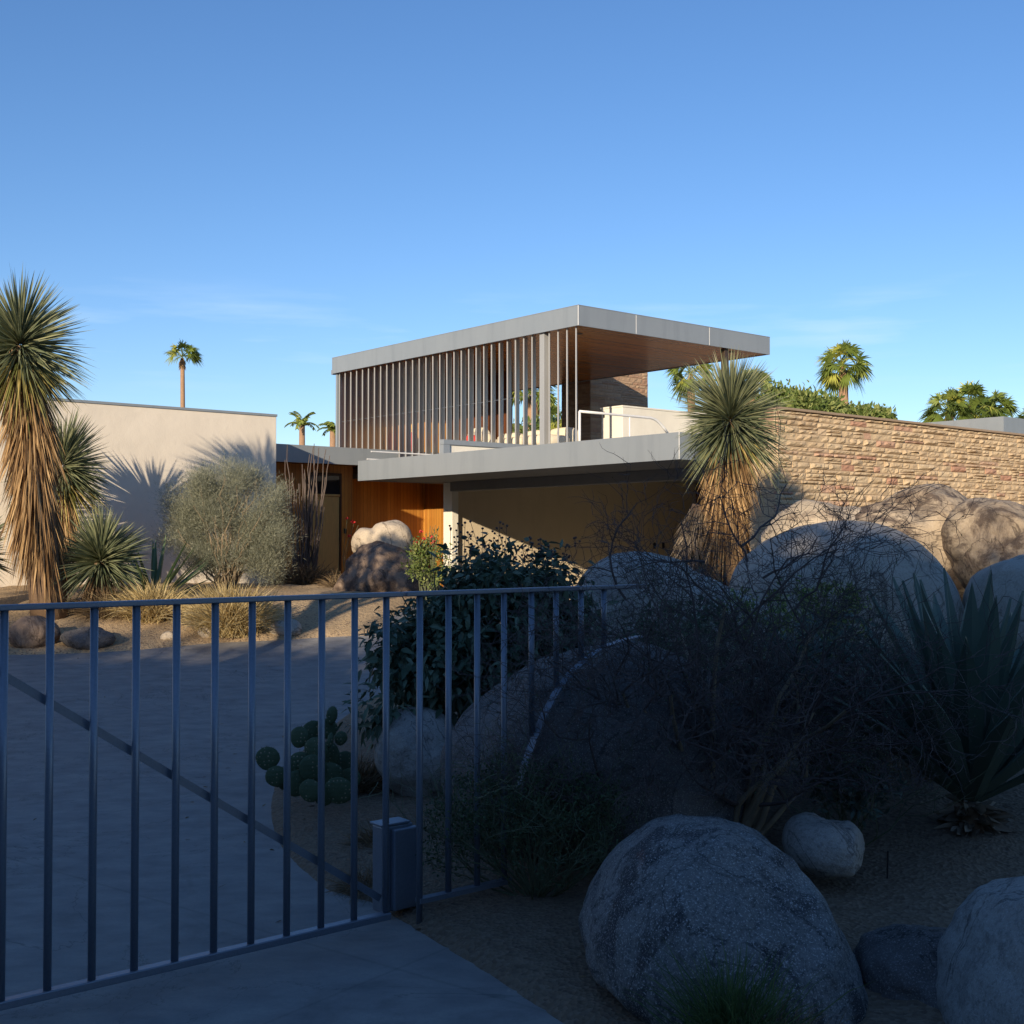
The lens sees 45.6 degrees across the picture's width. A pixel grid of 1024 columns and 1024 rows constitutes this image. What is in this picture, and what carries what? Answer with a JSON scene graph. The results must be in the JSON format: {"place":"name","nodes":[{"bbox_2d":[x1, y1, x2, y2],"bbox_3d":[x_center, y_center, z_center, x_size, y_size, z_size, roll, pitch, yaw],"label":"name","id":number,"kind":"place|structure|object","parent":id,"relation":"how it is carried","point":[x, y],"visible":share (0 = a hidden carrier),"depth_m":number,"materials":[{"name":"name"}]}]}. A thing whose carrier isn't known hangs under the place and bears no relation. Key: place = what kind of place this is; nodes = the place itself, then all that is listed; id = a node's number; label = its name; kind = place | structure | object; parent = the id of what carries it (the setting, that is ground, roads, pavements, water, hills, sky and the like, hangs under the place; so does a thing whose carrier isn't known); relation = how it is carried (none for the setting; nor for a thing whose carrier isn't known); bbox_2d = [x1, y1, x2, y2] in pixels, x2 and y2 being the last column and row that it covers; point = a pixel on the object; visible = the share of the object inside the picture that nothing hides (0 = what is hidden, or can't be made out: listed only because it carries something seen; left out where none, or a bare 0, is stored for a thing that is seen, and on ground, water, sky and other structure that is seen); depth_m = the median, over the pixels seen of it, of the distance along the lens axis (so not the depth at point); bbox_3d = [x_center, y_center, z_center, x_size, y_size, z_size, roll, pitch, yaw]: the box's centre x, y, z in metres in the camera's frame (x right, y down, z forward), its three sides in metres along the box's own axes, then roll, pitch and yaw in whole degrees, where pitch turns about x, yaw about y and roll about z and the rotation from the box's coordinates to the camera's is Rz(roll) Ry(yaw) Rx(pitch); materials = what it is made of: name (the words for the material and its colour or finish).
{"place":"outdoors","nodes":[
{"label":"outdoors","id":0,"kind":"place"},
{"bbox_2d":[0,608,563,1023],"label":"driveway","id":1,"kind":"structure","parent":0,"point":[394,970],"depth_m":5.74,"materials":[{"name":"concrete"}]},
{"bbox_2d":[0,516,17,581],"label":"yucca","id":2,"kind":"object","parent":1,"relation":"on","point":[1,558],"visible":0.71,"depth_m":15.65,"materials":[{"name":"green plant"}]},
{"bbox_2d":[8,616,60,647],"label":"stone","id":3,"kind":"object","parent":1,"relation":"on","point":[27,632],"visible":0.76,"depth_m":14.16,"materials":[{"name":"grey stone"}]},
{"bbox_2d":[0,264,98,621],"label":"yucca","id":4,"kind":"object","parent":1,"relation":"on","point":[30,380],"visible":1,"depth_m":15.10,"materials":[{"name":"green plant"}]},
{"bbox_2d":[2,405,118,584],"bbox_3d":[-6.430,-0.041,17.390,1.669,3.099,1.641,1,-2,-40],"label":"yucca","id":5,"kind":"object","parent":1,"relation":"on","point":[79,487],"visible":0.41,"depth_m":17.32,"materials":[{"name":"green plant"}]},
{"bbox_2d":[60,627,115,649],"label":"stone","id":6,"kind":"object","parent":1,"relation":"on","point":[78,638],"visible":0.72,"depth_m":14.18,"materials":[{"name":"stone"}]},
{"bbox_2d":[51,502,152,601],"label":"yucca","id":7,"kind":"object","parent":1,"relation":"on","point":[100,555],"visible":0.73,"depth_m":15.52,"materials":[{"name":"green plant"}]},
{"bbox_2d":[59,581,151,628],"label":"grass clump","id":8,"kind":"object","parent":1,"relation":"on","point":[86,612],"visible":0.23,"depth_m":15.31,"materials":[{"name":"beige plant"}]},
{"bbox_2d":[105,531,214,597],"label":"sword plant","id":9,"kind":"object","parent":1,"relation":"on","point":[155,572],"visible":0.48,"depth_m":16.24,"materials":[{"name":"green plant"}]},
{"bbox_2d":[160,631,172,639],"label":"stone","id":10,"kind":"object","parent":1,"relation":"on","point":[165,635],"visible":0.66,"depth_m":14.57,"materials":[{"name":"beige stone"}]},
{"bbox_2d":[198,625,210,637],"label":"stone","id":11,"kind":"object","parent":1,"relation":"on","point":[203,635],"visible":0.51,"depth_m":14.66,"materials":[{"name":"beige stone"}]},
{"bbox_2d":[143,448,306,588],"bbox_3d":[-4.118,0.098,17.548,2.441,2.280,1.584,0,-1,0],"label":"silver bush","id":12,"kind":"object","parent":1,"relation":"on","point":[252,544],"visible":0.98,"depth_m":17.39,"materials":[{"name":"green plant"}]},
{"bbox_2d":[269,619,301,635],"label":"stone","id":13,"kind":"object","parent":1,"relation":"on","point":[296,628],"visible":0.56,"depth_m":14.76,"materials":[{"name":"grey stone"}]},
{"bbox_2d":[256,557,339,584],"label":"grass clump","id":14,"kind":"object","parent":1,"relation":"on","point":[305,576],"visible":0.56,"depth_m":18.79,"materials":[{"name":"green plant"}]},
{"bbox_2d":[280,444,329,570],"bbox_3d":[-3.287,0.079,19.424,0.731,2.294,0.732,1,-2,-31],"label":"ocotillo","id":15,"kind":"object","parent":1,"relation":"on","point":[308,524],"visible":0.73,"depth_m":19.35,"materials":[{"name":"brown plant"}]},
{"bbox_2d":[315,566,340,587],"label":"grass clump","id":16,"kind":"object","parent":1,"relation":"on","point":[331,582],"visible":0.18,"depth_m":18.11,"materials":[{"name":"beige plant"}]},
{"bbox_2d":[342,517,357,570],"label":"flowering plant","id":17,"kind":"object","parent":1,"relation":"on","point":[352,521],"visible":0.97,"depth_m":20.29,"materials":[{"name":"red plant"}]},
{"bbox_2d":[358,747,390,796],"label":"grass clump","id":18,"kind":"object","parent":1,"relation":"on","point":[371,777],"visible":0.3,"depth_m":7.47,"materials":[{"name":"green plant"}]},
{"bbox_2d":[324,863,427,904],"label":"grass clump","id":19,"kind":"object","parent":1,"relation":"on","point":[369,881],"visible":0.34,"depth_m":5.52,"materials":[{"name":"green plant"}]},
{"bbox_2d":[334,813,426,850],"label":"grass clump","id":20,"kind":"object","parent":1,"relation":"on","point":[363,839],"visible":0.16,"depth_m":6.22,"materials":[{"name":"green plant"}]},
{"bbox_2d":[332,541,438,591],"bbox_3d":[-1.799,1.010,17.586,1.660,1.210,1.263,0,-1,0],"label":"boulder","id":21,"kind":"object","parent":1,"relation":"on","point":[374,566],"visible":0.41,"depth_m":17.08,"materials":[{"name":"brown stone"}]},
{"bbox_2d":[351,520,412,552],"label":"boulder","id":22,"kind":"object","parent":21,"relation":"on","point":[396,533],"visible":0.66,"depth_m":17.61,"materials":[{"name":"beige stone"}]},
{"bbox_2d":[370,817,415,911],"bbox_3d":[-0.502,1.502,5.187,0.170,0.372,0.122,1,-2,-39],"label":"gate control box","id":23,"kind":"object","parent":1,"relation":"on","point":[402,863],"visible":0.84,"depth_m":5.14,"materials":[{"name":"metal"}]},
{"bbox_2d":[374,707,453,796],"bbox_3d":[-0.572,1.497,7.479,0.528,0.597,0.577,0,-1,0],"label":"boulder","id":24,"kind":"object","parent":1,"relation":"on","point":[402,740],"visible":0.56,"depth_m":7.25,"materials":[{"name":"stone"}]},
{"bbox_2d":[400,526,454,606],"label":"flowering plant","id":25,"kind":"object","parent":1,"relation":"on","point":[422,554],"visible":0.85,"depth_m":15.72,"materials":[{"name":"green plant"}]},
{"bbox_2d":[337,520,619,753],"bbox_3d":[-0.196,0.920,7.985,1.789,1.738,1.600,0,-1,0],"label":"leafy bush","id":26,"kind":"object","parent":1,"relation":"on","point":[479,573],"visible":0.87,"depth_m":7.71,"materials":[{"name":"green plant"}]},
{"bbox_2d":[334,700,674,898],"bbox_3d":[-0.028,1.264,5.330,1.290,0.925,1.243,-1,-1,25],"label":"shrub","id":27,"kind":"object","parent":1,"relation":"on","point":[536,887],"visible":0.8,"depth_m":5.23,"materials":[{"name":"green plant"}]},
{"bbox_2d":[403,584,646,923],"bbox_3d":[0.107,1.056,5.442,1.397,1.435,0.069,1,-2,-39],"label":"tube fence","id":28,"kind":"object","parent":1,"relation":"on","point":[421,899],"visible":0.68,"depth_m":5.24,"materials":[{"name":"metal"}]},
{"bbox_2d":[0,592,402,1010],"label":"driveway gate","id":29,"kind":"structure","parent":28,"relation":"attached to","point":[133,972],"depth_m":4.39,"materials":[{"name":"metal"}]},
{"bbox_2d":[34,608,585,976],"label":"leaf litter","id":30,"kind":"object","parent":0,"point":[334,823],"visible":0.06,"depth_m":6.55,"materials":[{"name":"brown plant"}]},
{"bbox_2d":[0,582,1023,1023],"bbox_3d":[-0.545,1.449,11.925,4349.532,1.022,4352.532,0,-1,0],"label":"ground","id":31,"kind":"structure","parent":0,"point":[526,946],"depth_m":5.53,"materials":[{"name":"beige sand"}]},
{"bbox_2d":[82,574,201,624],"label":"grass clump","id":32,"kind":"object","parent":31,"relation":"on","point":[147,612],"visible":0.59,"depth_m":15.18,"materials":[{"name":"beige plant"}]},
{"bbox_2d":[164,338,202,406],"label":"fan palm","id":33,"kind":"object","parent":31,"relation":"on","point":[194,357],"visible":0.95,"depth_m":100.13,"materials":[{"name":"green plant"}]},
{"bbox_2d":[151,577,296,637],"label":"grass clump","id":34,"kind":"object","parent":31,"relation":"on","point":[234,620],"visible":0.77,"depth_m":14.61,"materials":[{"name":"beige plant"}]},
{"bbox_2d":[284,411,319,444],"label":"feather palm","id":35,"kind":"object","parent":31,"relation":"on","point":[300,423],"visible":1,"depth_m":94.98,"materials":[{"name":"green plant"}]},
{"bbox_2d":[255,706,360,805],"bbox_3d":[-1.170,1.392,7.000,0.609,0.548,0.420,0,-1,0],"label":"prickly pear","id":36,"kind":"object","parent":31,"relation":"on","point":[304,775],"visible":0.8,"depth_m":6.96,"materials":[{"name":"green plant"}]},
{"bbox_2d":[317,421,335,446],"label":"feather palm","id":37,"kind":"object","parent":31,"relation":"on","point":[331,427],"visible":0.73,"depth_m":89.95,"materials":[{"name":"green plant"}]},
{"bbox_2d":[0,304,1023,599],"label":"house","id":38,"kind":"structure","parent":31,"relation":"on","point":[412,414],"depth_m":22.14,"materials":[{"name":"paint"}]},
{"bbox_2d":[306,472,341,578],"bbox_3d":[-3.715,0.534,24.077,0.790,2.620,0.034,1,-2,-40],"label":"entrance door","id":39,"kind":"structure","parent":38,"relation":"in","point":[330,545],"depth_m":24.18,"materials":[{"name":"brown wood"}]},
{"bbox_2d":[466,427,490,440],"bbox_3d":[-0.857,-1.254,24.193,0.750,0.880,0.720,1,-2,-40],"label":"terrace chair","id":40,"kind":"object","parent":38,"relation":"on","point":[489,435],"visible":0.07,"depth_m":24.14,"materials":[{"name":"beige fabric"}]},
{"bbox_2d":[481,427,577,444],"bbox_3d":[0.205,-1.195,22.798,0.930,0.700,2.300,1,-2,-40],"label":"terrace sofa","id":41,"kind":"object","parent":38,"relation":"on","point":[571,434],"visible":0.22,"depth_m":22.19,"materials":[{"name":"beige fabric"}]},
{"bbox_2d":[513,417,522,433],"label":"tree","id":42,"kind":"object","parent":31,"relation":"on","point":[514,426],"depth_m":59.16,"materials":[{"name":"green plant"}]},
{"bbox_2d":[513,386,561,428],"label":"fan palm","id":43,"kind":"object","parent":31,"relation":"on","point":[553,399],"visible":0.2,"depth_m":57.82,"materials":[{"name":"green plant"}]},
{"bbox_2d":[520,404,561,431],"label":"tree","id":44,"kind":"object","parent":31,"relation":"on","point":[537,421],"visible":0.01,"depth_m":54.75,"materials":[{"name":"green plant"}]},
{"bbox_2d":[528,403,561,429],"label":"fan palm","id":45,"kind":"object","parent":31,"relation":"on","point":[553,410],"visible":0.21,"depth_m":49.70,"materials":[{"name":"green plant"}]},
{"bbox_2d":[440,641,769,868],"bbox_3d":[0.464,1.244,6.218,1.673,1.161,1.746,0,-1,0],"label":"boulder","id":46,"kind":"object","parent":31,"relation":"on","point":[723,809],"visible":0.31,"depth_m":5.48,"materials":[{"name":"stone"}]},
{"bbox_2d":[491,497,809,725],"bbox_3d":[0.925,0.806,7.325,2.130,1.811,2.230,0,-1,0],"label":"leafy plant","id":47,"kind":"object","parent":31,"relation":"on","point":[701,617],"visible":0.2,"depth_m":7.29,"materials":[{"name":"green plant"}]},
{"bbox_2d":[573,551,779,696],"bbox_3d":[1.265,0.964,9.394,1.670,1.324,1.419,0,-1,0],"label":"boulder","id":48,"kind":"object","parent":31,"relation":"on","point":[625,592],"visible":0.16,"depth_m":8.90,"materials":[{"name":"stone"}]},
{"bbox_2d":[663,364,715,411],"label":"fan palm","id":49,"kind":"object","parent":31,"relation":"on","point":[676,379],"visible":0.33,"depth_m":72.03,"materials":[{"name":"green plant"}]},
{"bbox_2d":[578,814,867,1023],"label":"boulder","id":50,"kind":"object","parent":31,"relation":"on","point":[679,884],"visible":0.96,"depth_m":3.92,"materials":[{"name":"stone"}]},
{"bbox_2d":[425,386,1023,835],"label":"thorny shrub","id":51,"kind":"object","parent":31,"relation":"on","point":[769,740],"visible":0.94,"depth_m":5.40,"materials":[{"name":"brown plant"}]},
{"bbox_2d":[669,344,793,586],"bbox_3d":[2.232,-0.140,12.164,1.355,3.135,1.407,0,-1,0],"label":"yucca","id":52,"kind":"object","parent":31,"relation":"on","point":[731,395],"visible":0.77,"depth_m":12.08,"materials":[{"name":"green plant"}]},
{"bbox_2d":[670,504,721,579],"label":"yucca","id":53,"kind":"object","parent":52,"relation":"attached to","point":[693,512],"visible":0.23,"depth_m":12.38,"materials":[{"name":"brown plant"}]},
{"bbox_2d":[617,929,874,1023],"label":"grass clump","id":54,"kind":"object","parent":31,"relation":"on","point":[725,1010],"visible":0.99,"depth_m":3.58,"materials":[{"name":"green plant"}]},
{"bbox_2d":[743,366,776,403],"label":"fan palm","id":55,"kind":"object","parent":31,"relation":"on","point":[764,375],"visible":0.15,"depth_m":65.74,"materials":[{"name":"green plant"}]},
{"bbox_2d":[755,379,795,406],"bbox_3d":[7.558,-0.699,34.032,1.705,6.136,1.791,0,-1,20],"label":"tree","id":56,"kind":"object","parent":31,"relation":"on","point":[784,389],"visible":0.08,"depth_m":33.73,"materials":[{"name":"green plant"}]},
{"bbox_2d":[688,980,882,1023],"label":"grass clump","id":57,"kind":"object","parent":31,"relation":"on","point":[781,1017],"visible":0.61,"depth_m":3.56,"materials":[{"name":"green plant"}]},
{"bbox_2d":[756,499,860,546],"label":"boulder","id":58,"kind":"object","parent":31,"relation":"on","point":[805,510],"visible":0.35,"depth_m":12.60,"materials":[{"name":"beige stone"}]},
{"bbox_2d":[780,380,847,412],"bbox_3d":[8.016,-0.608,33.042,1.929,5.910,1.923,1,-2,-37],"label":"tree","id":59,"kind":"object","parent":31,"relation":"on","point":[808,399],"visible":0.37,"depth_m":32.66,"materials":[{"name":"green plant"}]},
{"bbox_2d":[782,812,864,878],"bbox_3d":[1.365,1.451,5.321,0.361,0.252,0.400,0,-1,0],"label":"boulder","id":60,"kind":"object","parent":31,"relation":"on","point":[814,844],"visible":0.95,"depth_m":5.17,"materials":[{"name":"stone"}]},
{"bbox_2d":[823,391,853,413],"bbox_3d":[9.123,-0.594,35.130,1.814,5.977,1.971,0,-1,-14],"label":"tree","id":61,"kind":"object","parent":31,"relation":"on","point":[840,405],"visible":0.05,"depth_m":34.66,"materials":[{"name":"green plant"}]},
{"bbox_2d":[683,490,997,727],"bbox_3d":[2.047,0.696,8.288,2.460,1.755,2.141,0,-1,0],"label":"leafy plant","id":62,"kind":"object","parent":31,"relation":"on","point":[806,600],"visible":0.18,"depth_m":8.24,"materials":[{"name":"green plant"}]},
{"bbox_2d":[813,339,874,402],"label":"fan palm","id":63,"kind":"object","parent":31,"relation":"on","point":[835,381],"visible":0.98,"depth_m":69.73,"materials":[{"name":"green plant"}]},
{"bbox_2d":[729,520,964,693],"bbox_3d":[2.825,0.887,10.382,1.980,1.629,1.914,0,-1,0],"label":"boulder","id":64,"kind":"object","parent":31,"relation":"on","point":[905,569],"visible":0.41,"depth_m":9.64,"materials":[{"name":"grey stone"}]},
{"bbox_2d":[838,400,887,417],"bbox_3d":[9.524,-0.345,33.071,1.551,5.385,1.618,-1,-2,41],"label":"tree","id":65,"kind":"object","parent":31,"relation":"on","point":[863,409],"visible":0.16,"depth_m":32.71,"materials":[{"name":"green plant"}]},
{"bbox_2d":[824,676,912,777],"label":"dry shrub","id":66,"kind":"object","parent":31,"relation":"on","point":[891,764],"visible":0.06,"depth_m":6.93,"materials":[{"name":"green plant"}]},
{"bbox_2d":[728,544,1023,781],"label":"leafy plant","id":67,"kind":"object","parent":31,"relation":"on","point":[828,642],"visible":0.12,"depth_m":6.76,"materials":[{"name":"green plant"}]},
{"bbox_2d":[872,403,897,419],"bbox_3d":[9.944,-0.321,33.022,1.200,5.335,1.443,0,-1,0],"label":"tree","id":68,"kind":"object","parent":31,"relation":"on","point":[889,414],"visible":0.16,"depth_m":32.72,"materials":[{"name":"green plant"}]},
{"bbox_2d":[776,686,993,845],"bbox_3d":[1.698,1.262,5.880,1.000,0.848,1.112,0,-1,0],"label":"leafy plant","id":69,"kind":"object","parent":31,"relation":"on","point":[851,808],"visible":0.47,"depth_m":5.79,"materials":[{"name":"green plant"}]},
{"bbox_2d":[749,407,1023,550],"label":"stone wall","id":70,"kind":"structure","parent":31,"relation":"on","point":[847,449],"depth_m":16.64,"materials":[{"name":"stone"}]},
{"bbox_2d":[886,851,888,878],"bbox_3d":[1.667,1.616,5.415,0.017,0.220,0.009,0,-1,0],"label":"garden stake","id":71,"kind":"object","parent":31,"relation":"in","point":[887,872],"visible":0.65,"depth_m":5.41,"materials":[{"name":"black plastic"}]},
{"bbox_2d":[853,924,946,1008],"bbox_3d":[1.449,1.686,4.224,0.499,0.473,0.581,0,-1,0],"label":"boulder","id":72,"kind":"object","parent":31,"relation":"on","point":[897,961],"visible":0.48,"depth_m":4.14,"materials":[{"name":"stone"}]},
{"bbox_2d":[855,484,967,600],"bbox_3d":[4.122,0.440,12.805,1.617,1.476,1.493,0,-1,0],"label":"boulder","id":73,"kind":"object","parent":31,"relation":"on","point":[941,497],"visible":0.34,"depth_m":12.24,"materials":[{"name":"stone"}]},
{"bbox_2d":[800,568,1023,837],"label":"agave","id":74,"kind":"object","parent":31,"relation":"on","point":[978,814],"visible":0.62,"depth_m":5.82,"materials":[{"name":"green plant"}]},
{"bbox_2d":[869,631,1020,714],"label":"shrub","id":75,"kind":"object","parent":31,"relation":"on","point":[916,655],"visible":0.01,"depth_m":7.63,"materials":[{"name":"green plant"}]},
{"bbox_2d":[916,387,978,422],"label":"fan palm","id":76,"kind":"object","parent":31,"relation":"on","point":[930,414],"visible":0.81,"depth_m":59.65,"materials":[{"name":"green plant"}]},
{"bbox_2d":[943,380,1000,418],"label":"fan palm","id":77,"kind":"object","parent":31,"relation":"on","point":[970,389],"visible":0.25,"depth_m":62.55,"materials":[{"name":"green plant"}]},
{"bbox_2d":[935,876,1023,1023],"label":"boulder","id":78,"kind":"object","parent":31,"relation":"on","point":[980,965],"visible":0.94,"depth_m":3.82,"materials":[{"name":"stone"}]},
{"bbox_2d":[941,498,1023,587],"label":"boulder","id":79,"kind":"object","parent":31,"relation":"on","point":[991,529],"visible":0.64,"depth_m":11.62,"materials":[{"name":"stone"}]},
{"bbox_2d":[962,554,1023,651],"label":"boulder","id":80,"kind":"object","parent":31,"relation":"on","point":[1009,573],"visible":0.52,"depth_m":9.54,"materials":[{"name":"grey stone"}]},
{"bbox_2d":[965,389,1020,418],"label":"fan palm","id":81,"kind":"object","parent":31,"relation":"on","point":[1007,409],"visible":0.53,"depth_m":60.70,"materials":[{"name":"green plant"}]},
{"bbox_2d":[999,532,1023,561],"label":"boulder","id":82,"kind":"object","parent":31,"relation":"on","point":[1014,547],"visible":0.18,"depth_m":11.39,"materials":[{"name":"stone"}]},
{"bbox_2d":[1015,406,1023,418],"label":"fan palm","id":83,"kind":"object","parent":31,"relation":"on","point":[1021,415],"visible":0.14,"depth_m":60.00,"materials":[{"name":"green plant"}]},
{"bbox_2d":[0,0,1023,446],"label":"sky","id":84,"kind":"structure","parent":0,"point":[278,190],"materials":[{"name":"blue"}]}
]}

